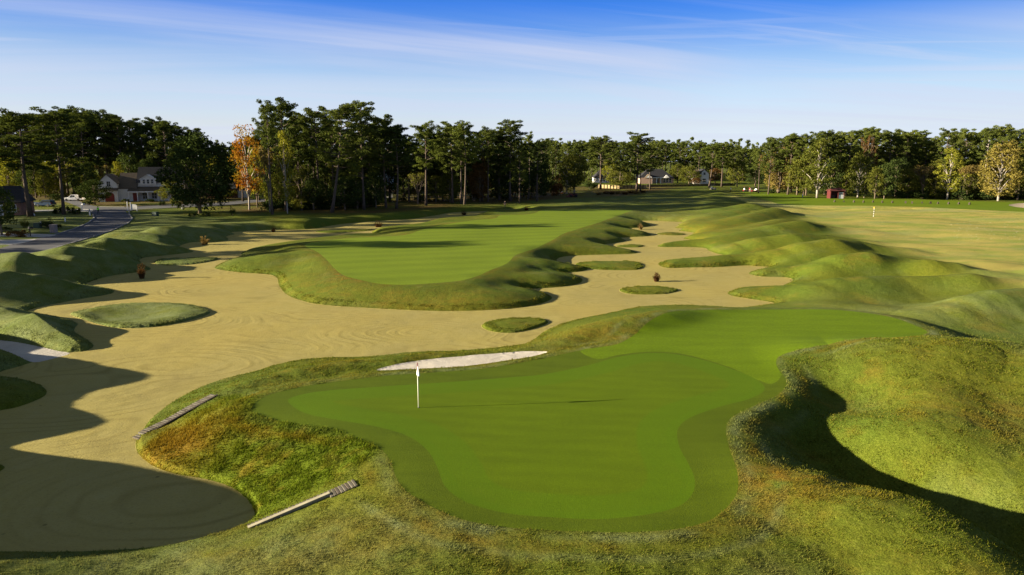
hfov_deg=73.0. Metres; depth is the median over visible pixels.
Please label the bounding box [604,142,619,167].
pine tree
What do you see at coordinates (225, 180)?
oak tree
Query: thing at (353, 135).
pine tree
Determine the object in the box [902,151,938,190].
oak tree
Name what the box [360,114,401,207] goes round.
pine tree
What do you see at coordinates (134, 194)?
door
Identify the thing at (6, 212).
oak tree
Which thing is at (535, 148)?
pine tree
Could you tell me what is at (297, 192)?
oak tree
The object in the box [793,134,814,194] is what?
pine tree
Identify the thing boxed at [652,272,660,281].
ornamental grass clump
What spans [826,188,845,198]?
range shed
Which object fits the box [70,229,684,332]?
grass island
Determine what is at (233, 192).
shrub
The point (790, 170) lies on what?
oak tree
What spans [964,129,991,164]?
pine tree
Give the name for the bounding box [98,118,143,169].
pine tree
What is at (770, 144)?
pine tree
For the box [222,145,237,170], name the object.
pine tree
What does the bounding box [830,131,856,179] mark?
pine tree
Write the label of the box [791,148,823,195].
oak tree
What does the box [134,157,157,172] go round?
oak tree
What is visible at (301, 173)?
bare tree
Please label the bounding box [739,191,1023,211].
practice tee turf
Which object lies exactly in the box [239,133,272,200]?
pine tree
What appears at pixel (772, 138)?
pine tree
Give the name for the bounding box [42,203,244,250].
kerb
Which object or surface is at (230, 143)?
pine tree
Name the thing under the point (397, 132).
pine tree
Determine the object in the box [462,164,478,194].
oak tree
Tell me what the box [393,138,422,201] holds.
pine tree
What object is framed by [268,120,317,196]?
pine tree
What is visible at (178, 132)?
pine tree
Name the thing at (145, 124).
pine tree
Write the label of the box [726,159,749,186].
round tree
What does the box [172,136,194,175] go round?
pine tree
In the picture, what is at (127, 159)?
oak tree
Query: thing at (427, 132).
pine tree
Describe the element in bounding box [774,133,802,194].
pine tree
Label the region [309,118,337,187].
pine tree
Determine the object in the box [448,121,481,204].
pine tree
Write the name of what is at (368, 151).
pine tree
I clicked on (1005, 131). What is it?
pine tree
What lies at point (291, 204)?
shrub
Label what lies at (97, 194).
oak tree
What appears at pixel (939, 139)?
pine tree
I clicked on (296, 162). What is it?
leafy tree
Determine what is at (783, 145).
pine tree
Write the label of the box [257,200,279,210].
shrub
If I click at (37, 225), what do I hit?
utility box
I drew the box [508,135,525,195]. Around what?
pine tree
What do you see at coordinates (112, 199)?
arched door
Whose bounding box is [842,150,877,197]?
oak tree
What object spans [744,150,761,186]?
pine tree
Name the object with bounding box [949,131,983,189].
pine tree
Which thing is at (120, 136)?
pine tree
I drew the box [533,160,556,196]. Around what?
oak tree
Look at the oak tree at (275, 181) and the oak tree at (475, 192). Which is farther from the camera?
the oak tree at (475, 192)
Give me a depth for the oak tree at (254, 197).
183.28 m
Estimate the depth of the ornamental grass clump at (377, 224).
133.92 m
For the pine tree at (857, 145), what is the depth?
256.76 m
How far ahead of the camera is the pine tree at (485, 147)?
199.69 m
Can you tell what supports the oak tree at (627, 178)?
on the ground at (942, 270)
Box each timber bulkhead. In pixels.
[597,185,646,188]
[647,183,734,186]
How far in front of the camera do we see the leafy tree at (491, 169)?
215.13 m
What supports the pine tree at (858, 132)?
on the ground at (942, 270)
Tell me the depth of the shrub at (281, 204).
165.31 m
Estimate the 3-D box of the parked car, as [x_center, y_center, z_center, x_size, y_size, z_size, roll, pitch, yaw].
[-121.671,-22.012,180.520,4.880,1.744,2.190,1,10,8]
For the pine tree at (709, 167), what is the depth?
390.25 m
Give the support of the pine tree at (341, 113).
on the ground at (942, 270)
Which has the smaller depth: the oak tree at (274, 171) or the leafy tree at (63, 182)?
the oak tree at (274, 171)
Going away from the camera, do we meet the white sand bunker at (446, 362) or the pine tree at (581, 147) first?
the white sand bunker at (446, 362)
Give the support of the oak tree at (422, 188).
on the ground at (942, 270)
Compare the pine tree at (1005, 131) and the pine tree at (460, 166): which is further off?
the pine tree at (1005, 131)
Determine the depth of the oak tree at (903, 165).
218.42 m
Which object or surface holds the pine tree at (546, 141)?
on the ground at (942, 270)
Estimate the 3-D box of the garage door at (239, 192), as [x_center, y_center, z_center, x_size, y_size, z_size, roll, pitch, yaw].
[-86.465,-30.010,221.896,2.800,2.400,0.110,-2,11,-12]
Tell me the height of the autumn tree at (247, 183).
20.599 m
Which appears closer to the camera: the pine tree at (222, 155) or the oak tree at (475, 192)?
the oak tree at (475, 192)
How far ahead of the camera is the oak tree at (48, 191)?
219.24 m
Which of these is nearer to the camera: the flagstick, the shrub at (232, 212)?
the flagstick
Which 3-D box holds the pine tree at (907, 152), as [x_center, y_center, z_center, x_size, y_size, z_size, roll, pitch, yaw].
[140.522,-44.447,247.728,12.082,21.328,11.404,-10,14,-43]
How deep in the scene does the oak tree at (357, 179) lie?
169.32 m
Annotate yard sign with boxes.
[126,202,137,210]
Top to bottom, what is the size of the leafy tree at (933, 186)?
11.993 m
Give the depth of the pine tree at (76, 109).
243.88 m
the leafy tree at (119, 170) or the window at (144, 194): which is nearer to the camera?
the window at (144, 194)
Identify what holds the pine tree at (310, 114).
on the ground at (942, 270)
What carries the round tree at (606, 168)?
on the ground at (942, 270)
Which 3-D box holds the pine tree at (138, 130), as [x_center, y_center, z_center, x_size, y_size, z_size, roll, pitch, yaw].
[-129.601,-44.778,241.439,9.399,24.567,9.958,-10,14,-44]
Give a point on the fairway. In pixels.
(458, 251)
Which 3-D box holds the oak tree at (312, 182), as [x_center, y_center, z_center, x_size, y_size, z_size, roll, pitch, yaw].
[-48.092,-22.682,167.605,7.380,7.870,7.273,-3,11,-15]
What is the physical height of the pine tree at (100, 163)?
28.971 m
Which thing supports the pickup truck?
on the road
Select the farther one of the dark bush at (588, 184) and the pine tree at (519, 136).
the dark bush at (588, 184)
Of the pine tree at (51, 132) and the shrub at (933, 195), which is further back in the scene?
the pine tree at (51, 132)
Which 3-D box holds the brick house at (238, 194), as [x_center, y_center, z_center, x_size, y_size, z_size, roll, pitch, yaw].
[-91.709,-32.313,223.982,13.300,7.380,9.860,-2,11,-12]
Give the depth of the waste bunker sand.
46.28 m
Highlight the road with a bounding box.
[0,198,291,253]
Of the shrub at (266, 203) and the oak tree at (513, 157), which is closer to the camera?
the shrub at (266, 203)
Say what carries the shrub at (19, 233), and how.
on the ground at (942, 270)
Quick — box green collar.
[251,351,785,531]
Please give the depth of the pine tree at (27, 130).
244.76 m
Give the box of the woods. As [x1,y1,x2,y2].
[0,136,1020,185]
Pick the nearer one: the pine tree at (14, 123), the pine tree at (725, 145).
the pine tree at (14, 123)
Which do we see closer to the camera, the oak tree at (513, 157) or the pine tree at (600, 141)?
the oak tree at (513, 157)
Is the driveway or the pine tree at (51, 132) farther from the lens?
the pine tree at (51, 132)
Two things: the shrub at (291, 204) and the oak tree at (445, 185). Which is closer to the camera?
the shrub at (291, 204)
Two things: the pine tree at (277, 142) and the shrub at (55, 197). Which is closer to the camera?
the pine tree at (277, 142)
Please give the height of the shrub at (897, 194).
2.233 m
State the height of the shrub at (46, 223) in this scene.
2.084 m
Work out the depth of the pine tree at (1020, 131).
257.51 m
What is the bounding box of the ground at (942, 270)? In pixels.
[0,162,1023,574]
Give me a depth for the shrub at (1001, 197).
209.53 m
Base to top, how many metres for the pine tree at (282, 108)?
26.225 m
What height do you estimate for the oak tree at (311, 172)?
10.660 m
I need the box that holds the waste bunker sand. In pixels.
[0,211,792,551]
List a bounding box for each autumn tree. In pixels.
[230,124,264,209]
[244,147,265,207]
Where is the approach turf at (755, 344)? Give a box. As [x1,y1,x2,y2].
[580,309,926,383]
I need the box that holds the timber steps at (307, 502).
[247,479,357,527]
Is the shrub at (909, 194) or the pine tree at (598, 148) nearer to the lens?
the shrub at (909, 194)
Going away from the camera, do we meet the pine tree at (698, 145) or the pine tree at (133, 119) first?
the pine tree at (133, 119)
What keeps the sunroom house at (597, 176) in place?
on the ground at (942, 270)
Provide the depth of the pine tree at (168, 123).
258.63 m
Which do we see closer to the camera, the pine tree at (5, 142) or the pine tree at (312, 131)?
the pine tree at (312, 131)
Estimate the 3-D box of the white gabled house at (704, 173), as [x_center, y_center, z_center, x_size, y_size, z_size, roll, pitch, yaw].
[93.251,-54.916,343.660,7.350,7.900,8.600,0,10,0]
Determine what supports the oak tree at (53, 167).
on the ground at (942, 270)
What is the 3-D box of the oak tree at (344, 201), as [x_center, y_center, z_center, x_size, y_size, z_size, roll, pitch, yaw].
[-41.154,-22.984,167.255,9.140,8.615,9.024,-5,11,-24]
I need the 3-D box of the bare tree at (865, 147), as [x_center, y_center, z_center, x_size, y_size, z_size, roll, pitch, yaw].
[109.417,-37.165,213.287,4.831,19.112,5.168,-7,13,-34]
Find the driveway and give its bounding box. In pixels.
[0,209,92,244]
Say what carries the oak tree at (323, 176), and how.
on the ground at (942, 270)
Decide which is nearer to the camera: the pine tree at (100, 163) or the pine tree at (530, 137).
the pine tree at (530, 137)
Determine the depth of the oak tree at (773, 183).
243.00 m
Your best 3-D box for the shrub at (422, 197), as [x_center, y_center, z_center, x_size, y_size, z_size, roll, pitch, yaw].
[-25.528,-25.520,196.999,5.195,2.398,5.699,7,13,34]
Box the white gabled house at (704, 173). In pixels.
[691,169,708,183]
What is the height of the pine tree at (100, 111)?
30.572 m
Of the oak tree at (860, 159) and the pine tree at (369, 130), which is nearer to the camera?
the pine tree at (369, 130)
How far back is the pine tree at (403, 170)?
197.97 m
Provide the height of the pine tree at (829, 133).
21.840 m
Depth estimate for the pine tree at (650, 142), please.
430.22 m
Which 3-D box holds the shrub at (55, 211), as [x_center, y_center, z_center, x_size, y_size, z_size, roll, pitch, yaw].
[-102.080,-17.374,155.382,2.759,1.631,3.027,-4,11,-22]
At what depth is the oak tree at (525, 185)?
212.82 m
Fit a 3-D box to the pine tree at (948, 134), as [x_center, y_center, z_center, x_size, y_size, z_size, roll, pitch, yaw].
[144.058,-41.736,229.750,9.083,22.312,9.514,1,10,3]
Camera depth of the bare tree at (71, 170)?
230.12 m
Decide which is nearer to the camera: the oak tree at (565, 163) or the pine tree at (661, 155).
the oak tree at (565, 163)
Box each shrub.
[2,226,12,230]
[4,230,29,236]
[20,218,29,227]
[40,216,53,227]
[47,194,64,200]
[50,207,60,213]
[65,206,74,212]
[72,208,81,213]
[188,212,198,216]
[226,190,237,197]
[229,207,235,214]
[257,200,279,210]
[265,199,282,210]
[282,203,294,209]
[289,202,307,210]
[414,194,431,201]
[892,191,904,197]
[899,190,913,197]
[912,187,928,193]
[913,191,928,198]
[929,189,945,198]
[936,190,954,198]
[948,190,973,199]
[977,187,996,199]
[992,190,1013,198]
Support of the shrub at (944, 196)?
on the ground at (942, 270)
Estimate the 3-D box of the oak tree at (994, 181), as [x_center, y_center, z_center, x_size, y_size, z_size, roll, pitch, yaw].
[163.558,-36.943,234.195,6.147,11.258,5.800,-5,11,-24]
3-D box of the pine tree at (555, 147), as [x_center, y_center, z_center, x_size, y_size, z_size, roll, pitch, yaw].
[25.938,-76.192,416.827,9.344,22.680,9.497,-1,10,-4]
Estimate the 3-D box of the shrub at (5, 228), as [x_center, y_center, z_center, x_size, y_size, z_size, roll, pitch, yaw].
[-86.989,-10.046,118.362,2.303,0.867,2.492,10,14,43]
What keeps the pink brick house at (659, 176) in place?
on the ground at (942, 270)
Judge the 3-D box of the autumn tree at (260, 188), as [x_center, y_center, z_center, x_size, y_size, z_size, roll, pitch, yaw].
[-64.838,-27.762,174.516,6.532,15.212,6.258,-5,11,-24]
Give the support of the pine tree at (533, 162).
on the ground at (942, 270)
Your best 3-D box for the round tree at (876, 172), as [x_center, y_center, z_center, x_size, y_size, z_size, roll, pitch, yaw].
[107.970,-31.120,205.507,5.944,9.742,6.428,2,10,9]
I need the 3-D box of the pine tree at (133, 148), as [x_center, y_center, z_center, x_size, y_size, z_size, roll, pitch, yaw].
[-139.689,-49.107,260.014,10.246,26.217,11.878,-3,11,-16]
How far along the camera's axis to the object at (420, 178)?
186.81 m
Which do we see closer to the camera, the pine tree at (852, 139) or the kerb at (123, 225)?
the kerb at (123, 225)
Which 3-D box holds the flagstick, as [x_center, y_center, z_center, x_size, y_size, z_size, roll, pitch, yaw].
[-4.340,4.580,32.087,0.159,2.285,0.161,0,10,0]
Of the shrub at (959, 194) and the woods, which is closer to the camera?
the shrub at (959, 194)
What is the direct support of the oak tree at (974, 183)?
on the ground at (942, 270)
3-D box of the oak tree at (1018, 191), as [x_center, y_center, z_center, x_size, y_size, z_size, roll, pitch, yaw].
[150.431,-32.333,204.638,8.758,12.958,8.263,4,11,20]
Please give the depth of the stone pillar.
117.02 m
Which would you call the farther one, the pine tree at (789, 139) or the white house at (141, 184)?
the pine tree at (789, 139)
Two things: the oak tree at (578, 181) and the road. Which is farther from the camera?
the oak tree at (578, 181)
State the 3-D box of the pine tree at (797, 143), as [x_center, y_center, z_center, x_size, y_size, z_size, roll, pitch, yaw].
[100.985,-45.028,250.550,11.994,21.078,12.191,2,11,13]
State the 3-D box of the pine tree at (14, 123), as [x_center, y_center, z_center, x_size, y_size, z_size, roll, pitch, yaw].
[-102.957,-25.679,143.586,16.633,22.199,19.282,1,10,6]
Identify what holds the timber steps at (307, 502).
on the ground at (942, 270)
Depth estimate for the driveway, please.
107.24 m
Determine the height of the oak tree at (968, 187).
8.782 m
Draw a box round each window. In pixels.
[142,192,147,198]
[151,192,156,198]
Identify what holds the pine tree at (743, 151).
on the ground at (942, 270)
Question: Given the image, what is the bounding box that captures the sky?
[0,0,1023,161]
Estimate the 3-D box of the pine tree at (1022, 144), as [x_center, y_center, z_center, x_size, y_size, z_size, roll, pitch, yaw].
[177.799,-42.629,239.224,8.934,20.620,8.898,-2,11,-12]
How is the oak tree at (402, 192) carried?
on the ground at (942, 270)
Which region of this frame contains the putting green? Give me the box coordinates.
[288,353,764,518]
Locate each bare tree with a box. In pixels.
[57,161,81,193]
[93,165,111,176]
[255,146,282,211]
[289,165,310,210]
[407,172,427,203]
[466,174,479,200]
[860,135,878,197]
[907,165,934,193]
[953,164,984,193]
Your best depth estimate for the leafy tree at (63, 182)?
225.83 m
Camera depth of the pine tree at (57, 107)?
255.91 m
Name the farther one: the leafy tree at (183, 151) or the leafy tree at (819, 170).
the leafy tree at (819, 170)
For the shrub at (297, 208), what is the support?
on the ground at (942, 270)
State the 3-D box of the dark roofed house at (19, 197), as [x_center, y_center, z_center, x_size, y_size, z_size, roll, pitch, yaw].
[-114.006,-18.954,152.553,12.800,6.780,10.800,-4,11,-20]
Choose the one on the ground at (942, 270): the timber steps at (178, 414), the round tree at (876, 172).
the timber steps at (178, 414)
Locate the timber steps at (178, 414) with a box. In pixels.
[132,394,217,439]
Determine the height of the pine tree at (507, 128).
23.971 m
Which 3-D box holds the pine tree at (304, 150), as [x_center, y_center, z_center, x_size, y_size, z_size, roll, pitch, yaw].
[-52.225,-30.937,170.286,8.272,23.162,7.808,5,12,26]
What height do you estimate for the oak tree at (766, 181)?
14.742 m
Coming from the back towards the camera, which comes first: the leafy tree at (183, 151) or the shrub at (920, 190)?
the shrub at (920, 190)
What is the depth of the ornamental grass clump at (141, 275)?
75.18 m
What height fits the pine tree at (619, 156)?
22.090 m
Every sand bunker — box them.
[377,351,545,369]
[1009,203,1023,207]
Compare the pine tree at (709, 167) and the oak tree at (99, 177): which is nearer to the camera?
the oak tree at (99, 177)
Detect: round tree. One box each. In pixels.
[154,181,186,204]
[602,161,615,178]
[690,178,702,183]
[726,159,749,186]
[865,166,885,198]
[872,162,902,198]
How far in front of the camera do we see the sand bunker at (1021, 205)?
180.65 m
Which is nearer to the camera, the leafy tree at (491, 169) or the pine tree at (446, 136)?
the pine tree at (446, 136)
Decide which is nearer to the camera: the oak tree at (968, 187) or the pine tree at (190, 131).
the oak tree at (968, 187)
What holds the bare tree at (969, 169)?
on the ground at (942, 270)
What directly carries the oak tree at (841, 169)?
on the ground at (942, 270)
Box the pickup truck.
[64,194,84,200]
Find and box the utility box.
[33,223,42,227]
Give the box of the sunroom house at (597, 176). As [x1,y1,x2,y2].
[592,170,615,182]
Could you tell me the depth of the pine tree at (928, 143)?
235.51 m
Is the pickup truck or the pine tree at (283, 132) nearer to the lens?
the pickup truck
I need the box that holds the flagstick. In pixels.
[417,362,419,407]
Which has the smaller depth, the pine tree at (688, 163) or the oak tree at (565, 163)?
the oak tree at (565, 163)
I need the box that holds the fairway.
[305,209,632,284]
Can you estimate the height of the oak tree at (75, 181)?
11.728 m
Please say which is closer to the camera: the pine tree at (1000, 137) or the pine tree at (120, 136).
the pine tree at (1000, 137)
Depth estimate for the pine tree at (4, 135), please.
241.53 m
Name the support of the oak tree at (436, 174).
on the ground at (942, 270)
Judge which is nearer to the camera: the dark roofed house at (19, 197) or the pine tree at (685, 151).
the dark roofed house at (19, 197)
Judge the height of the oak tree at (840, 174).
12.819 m
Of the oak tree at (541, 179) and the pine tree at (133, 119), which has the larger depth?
the pine tree at (133, 119)
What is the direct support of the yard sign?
on the ground at (942, 270)
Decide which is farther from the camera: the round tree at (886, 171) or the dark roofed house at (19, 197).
the round tree at (886, 171)
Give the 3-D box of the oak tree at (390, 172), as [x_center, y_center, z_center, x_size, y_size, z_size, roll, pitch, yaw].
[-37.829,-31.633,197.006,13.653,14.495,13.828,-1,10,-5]
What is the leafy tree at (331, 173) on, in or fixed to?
on the ground at (942, 270)
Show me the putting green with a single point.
(598, 440)
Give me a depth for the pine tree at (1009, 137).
234.23 m
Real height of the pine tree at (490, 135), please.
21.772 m
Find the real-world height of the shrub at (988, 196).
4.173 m
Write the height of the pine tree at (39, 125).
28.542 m
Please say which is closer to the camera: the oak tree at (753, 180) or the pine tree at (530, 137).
the pine tree at (530, 137)
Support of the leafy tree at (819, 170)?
on the practice tee turf at (785, 199)
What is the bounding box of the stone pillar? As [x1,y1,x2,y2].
[49,224,57,232]
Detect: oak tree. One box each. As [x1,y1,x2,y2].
[0,157,22,185]
[0,186,18,234]
[12,155,50,197]
[22,172,55,196]
[28,161,67,196]
[32,169,54,197]
[67,165,103,187]
[69,161,97,194]
[73,179,113,204]
[83,173,96,195]
[111,152,144,176]
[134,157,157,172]
[211,164,232,189]
[240,148,281,200]
[262,155,294,196]
[262,173,293,200]
[288,183,314,207]
[295,165,320,194]
[298,178,328,209]
[314,163,334,200]
[323,175,360,209]
[335,156,369,193]
[344,172,370,208]
[363,154,402,196]
[395,165,413,197]
[410,155,440,194]
[423,165,450,196]
[439,171,463,201]
[446,154,474,193]
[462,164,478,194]
[468,157,490,201]
[487,153,513,193]
[503,154,524,196]
[508,169,531,198]
[529,168,550,195]
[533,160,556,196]
[553,156,581,193]
[560,153,590,193]
[604,165,634,188]
[669,164,686,182]
[677,165,701,183]
[709,168,724,183]
[746,165,765,185]
[757,160,795,192]
[764,147,793,192]
[779,142,796,188]
[783,157,813,194]
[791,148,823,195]
[819,157,846,193]
[828,158,850,187]
[835,163,855,196]
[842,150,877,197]
[883,156,911,193]
[894,167,923,193]
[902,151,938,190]
[925,154,956,190]
[961,172,987,195]
[963,163,990,187]
[976,139,1023,200]
[990,165,1003,188]
[1003,157,1023,199]
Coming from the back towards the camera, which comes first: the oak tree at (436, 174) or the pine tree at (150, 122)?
the pine tree at (150, 122)
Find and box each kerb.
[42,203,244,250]
[53,214,94,234]
[99,200,241,206]
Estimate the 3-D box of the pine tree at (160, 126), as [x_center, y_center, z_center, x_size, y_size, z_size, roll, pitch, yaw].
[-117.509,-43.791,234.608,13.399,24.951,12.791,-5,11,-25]
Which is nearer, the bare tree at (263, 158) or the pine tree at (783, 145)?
the bare tree at (263, 158)
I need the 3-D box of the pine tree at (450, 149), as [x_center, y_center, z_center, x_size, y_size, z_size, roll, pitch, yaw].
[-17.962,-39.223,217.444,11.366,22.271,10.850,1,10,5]
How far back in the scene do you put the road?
126.20 m
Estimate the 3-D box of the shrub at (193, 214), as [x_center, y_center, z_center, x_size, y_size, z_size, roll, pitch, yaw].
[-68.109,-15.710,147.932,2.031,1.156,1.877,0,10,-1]
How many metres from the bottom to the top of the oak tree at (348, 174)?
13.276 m
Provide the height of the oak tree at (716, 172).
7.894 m
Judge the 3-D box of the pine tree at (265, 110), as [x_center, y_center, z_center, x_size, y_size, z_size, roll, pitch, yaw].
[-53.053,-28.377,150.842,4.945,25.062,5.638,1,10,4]
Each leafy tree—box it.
[51,163,70,192]
[111,161,123,175]
[154,131,236,213]
[273,130,296,213]
[282,155,304,197]
[325,162,344,194]
[405,170,418,199]
[427,175,444,202]
[476,156,492,198]
[795,138,839,197]
[924,159,946,193]
[932,147,971,199]
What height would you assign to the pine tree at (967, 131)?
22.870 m
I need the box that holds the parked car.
[35,200,56,206]
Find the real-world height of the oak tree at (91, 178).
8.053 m
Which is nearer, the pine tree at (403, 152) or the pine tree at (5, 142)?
the pine tree at (403, 152)
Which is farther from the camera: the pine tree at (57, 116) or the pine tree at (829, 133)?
the pine tree at (829, 133)
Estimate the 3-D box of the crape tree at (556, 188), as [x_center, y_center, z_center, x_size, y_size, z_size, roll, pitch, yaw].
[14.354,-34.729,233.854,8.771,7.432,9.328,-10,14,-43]
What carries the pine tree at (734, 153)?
on the ground at (942, 270)
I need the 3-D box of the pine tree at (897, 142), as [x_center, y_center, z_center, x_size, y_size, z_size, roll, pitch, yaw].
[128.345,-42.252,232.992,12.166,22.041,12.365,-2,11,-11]
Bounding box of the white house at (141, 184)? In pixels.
[98,164,184,201]
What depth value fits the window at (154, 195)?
204.22 m
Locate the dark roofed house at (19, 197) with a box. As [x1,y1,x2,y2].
[0,186,35,215]
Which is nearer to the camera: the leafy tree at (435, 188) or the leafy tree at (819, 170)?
the leafy tree at (435, 188)
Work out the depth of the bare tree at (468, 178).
201.87 m
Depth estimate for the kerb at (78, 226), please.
127.11 m
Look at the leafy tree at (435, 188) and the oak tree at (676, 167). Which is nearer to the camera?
the leafy tree at (435, 188)
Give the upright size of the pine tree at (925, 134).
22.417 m
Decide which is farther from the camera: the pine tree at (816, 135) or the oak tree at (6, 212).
the pine tree at (816, 135)
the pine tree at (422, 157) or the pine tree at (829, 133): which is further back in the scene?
the pine tree at (829, 133)
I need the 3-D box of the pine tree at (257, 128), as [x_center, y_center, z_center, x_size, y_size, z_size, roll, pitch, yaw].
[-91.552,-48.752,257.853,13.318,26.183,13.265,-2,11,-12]
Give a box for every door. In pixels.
[105,192,114,201]
[133,193,136,200]
[237,190,246,197]
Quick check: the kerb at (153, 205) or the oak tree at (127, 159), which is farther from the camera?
the oak tree at (127, 159)
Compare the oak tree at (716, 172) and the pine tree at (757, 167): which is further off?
the oak tree at (716, 172)
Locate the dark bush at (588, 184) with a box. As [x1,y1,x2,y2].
[582,177,597,189]
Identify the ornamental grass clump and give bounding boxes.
[137,263,145,278]
[200,235,210,244]
[371,220,382,226]
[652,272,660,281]
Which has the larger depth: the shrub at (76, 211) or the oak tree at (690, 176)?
the oak tree at (690, 176)
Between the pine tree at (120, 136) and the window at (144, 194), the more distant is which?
the pine tree at (120, 136)
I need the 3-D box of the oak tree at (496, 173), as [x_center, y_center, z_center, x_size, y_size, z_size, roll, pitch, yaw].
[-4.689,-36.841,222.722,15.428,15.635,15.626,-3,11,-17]
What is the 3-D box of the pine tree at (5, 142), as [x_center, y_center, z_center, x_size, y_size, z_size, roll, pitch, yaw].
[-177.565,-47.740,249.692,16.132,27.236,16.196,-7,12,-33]
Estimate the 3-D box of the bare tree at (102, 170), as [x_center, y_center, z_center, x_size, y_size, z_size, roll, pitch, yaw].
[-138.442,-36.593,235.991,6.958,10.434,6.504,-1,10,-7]
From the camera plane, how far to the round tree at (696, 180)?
331.16 m
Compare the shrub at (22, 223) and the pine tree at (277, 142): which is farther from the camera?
the pine tree at (277, 142)
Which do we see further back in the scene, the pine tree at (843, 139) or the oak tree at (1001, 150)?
the pine tree at (843, 139)
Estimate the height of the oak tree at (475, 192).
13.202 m
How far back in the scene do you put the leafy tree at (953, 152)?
204.39 m
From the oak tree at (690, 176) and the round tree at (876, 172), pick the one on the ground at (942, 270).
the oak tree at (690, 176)
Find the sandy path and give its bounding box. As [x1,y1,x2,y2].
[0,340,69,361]
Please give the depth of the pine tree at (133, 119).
271.70 m
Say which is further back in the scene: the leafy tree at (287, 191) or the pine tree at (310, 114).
the pine tree at (310, 114)
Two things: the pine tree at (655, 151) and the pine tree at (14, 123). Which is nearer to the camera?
the pine tree at (14, 123)
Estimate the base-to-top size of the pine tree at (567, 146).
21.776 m
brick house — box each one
[207,180,251,197]
[635,169,673,183]
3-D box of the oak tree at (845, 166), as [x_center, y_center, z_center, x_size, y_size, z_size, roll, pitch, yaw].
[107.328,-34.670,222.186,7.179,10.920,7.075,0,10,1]
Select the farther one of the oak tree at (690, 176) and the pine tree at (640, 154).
the oak tree at (690, 176)
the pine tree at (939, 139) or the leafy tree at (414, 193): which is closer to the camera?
the leafy tree at (414, 193)
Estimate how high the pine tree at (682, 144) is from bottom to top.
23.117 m
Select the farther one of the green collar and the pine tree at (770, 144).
the pine tree at (770, 144)
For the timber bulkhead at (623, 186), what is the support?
on the ground at (942, 270)
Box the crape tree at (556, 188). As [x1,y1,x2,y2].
[544,176,564,195]
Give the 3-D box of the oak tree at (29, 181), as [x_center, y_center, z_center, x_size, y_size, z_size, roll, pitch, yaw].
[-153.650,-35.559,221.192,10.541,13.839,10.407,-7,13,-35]
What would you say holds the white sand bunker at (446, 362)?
on the ground at (942, 270)
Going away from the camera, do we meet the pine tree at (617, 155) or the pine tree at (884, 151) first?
the pine tree at (884, 151)
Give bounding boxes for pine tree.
[0,107,75,216]
[0,113,41,194]
[0,121,22,182]
[0,125,37,187]
[9,113,57,157]
[23,106,94,214]
[24,114,54,175]
[47,110,79,194]
[51,105,86,190]
[52,107,91,163]
[58,111,103,162]
[80,109,117,176]
[81,110,132,173]
[95,115,133,165]
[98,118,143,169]
[118,117,142,169]
[123,121,152,161]
[123,123,155,161]
[131,120,172,162]
[140,116,172,166]
[141,120,187,166]
[149,120,186,159]
[150,125,188,158]
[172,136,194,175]
[180,126,208,168]
[186,138,210,167]
[214,148,230,169]
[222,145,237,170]
[225,142,239,183]
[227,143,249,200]
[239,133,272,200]
[252,99,282,214]
[252,121,274,179]
[253,97,308,210]
[261,135,292,170]
[266,118,298,169]
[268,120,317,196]
[284,116,312,200]
[289,106,338,208]
[298,125,334,176]
[300,103,370,212]
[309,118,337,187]
[314,121,346,190]
[334,134,358,175]
[335,100,385,209]
[354,122,385,185]
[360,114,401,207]
[367,128,405,201]
[376,124,417,208]
[393,137,412,198]
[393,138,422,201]
[405,120,444,205]
[408,130,446,194]
[428,136,453,200]
[429,120,472,202]
[441,130,472,173]
[444,129,475,203]
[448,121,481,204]
[457,136,487,172]
[471,127,497,200]
[479,126,496,201]
[486,132,513,199]
[487,119,531,200]
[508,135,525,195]
[508,146,531,203]
[523,130,536,198]
[523,139,548,201]
[524,151,542,197]
[536,141,557,182]
[538,138,556,163]
[548,142,561,179]
[559,142,576,160]
[574,140,591,166]
[579,135,621,189]
[581,142,598,179]
[593,142,612,162]
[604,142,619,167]
[613,131,655,191]
[616,141,629,179]
[634,143,650,191]
[640,147,662,189]
[647,140,660,158]
[648,141,666,168]
[658,140,670,167]
[658,142,675,170]
[670,141,691,174]
[679,141,691,163]
[680,151,696,167]
[689,142,706,169]
[690,142,703,169]
[698,143,728,187]
[702,149,719,180]
[710,142,737,186]
[725,144,738,170]
[728,149,741,179]
[734,149,752,180]
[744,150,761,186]
[750,147,769,192]
[756,138,783,193]
[766,136,782,191]
[769,136,802,192]
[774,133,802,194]
[775,134,803,192]
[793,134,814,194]
[804,131,840,189]
[814,129,845,194]
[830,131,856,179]
[839,132,863,194]
[840,126,878,192]
[842,134,868,160]
[854,128,889,194]
[871,128,910,193]
[871,135,892,165]
[890,130,926,175]
[891,135,921,190]
[907,130,934,183]
[911,140,940,180]
[927,128,963,186]
[927,136,949,162]
[949,128,977,188]
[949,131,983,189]
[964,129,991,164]
[967,127,1007,169]
[976,127,997,180]
[990,124,1018,183]
[1000,133,1023,179]
[1006,136,1023,180]
[1009,127,1023,136]
[1015,136,1023,161]
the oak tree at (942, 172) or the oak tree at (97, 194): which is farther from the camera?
the oak tree at (942, 172)
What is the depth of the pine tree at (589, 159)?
400.62 m

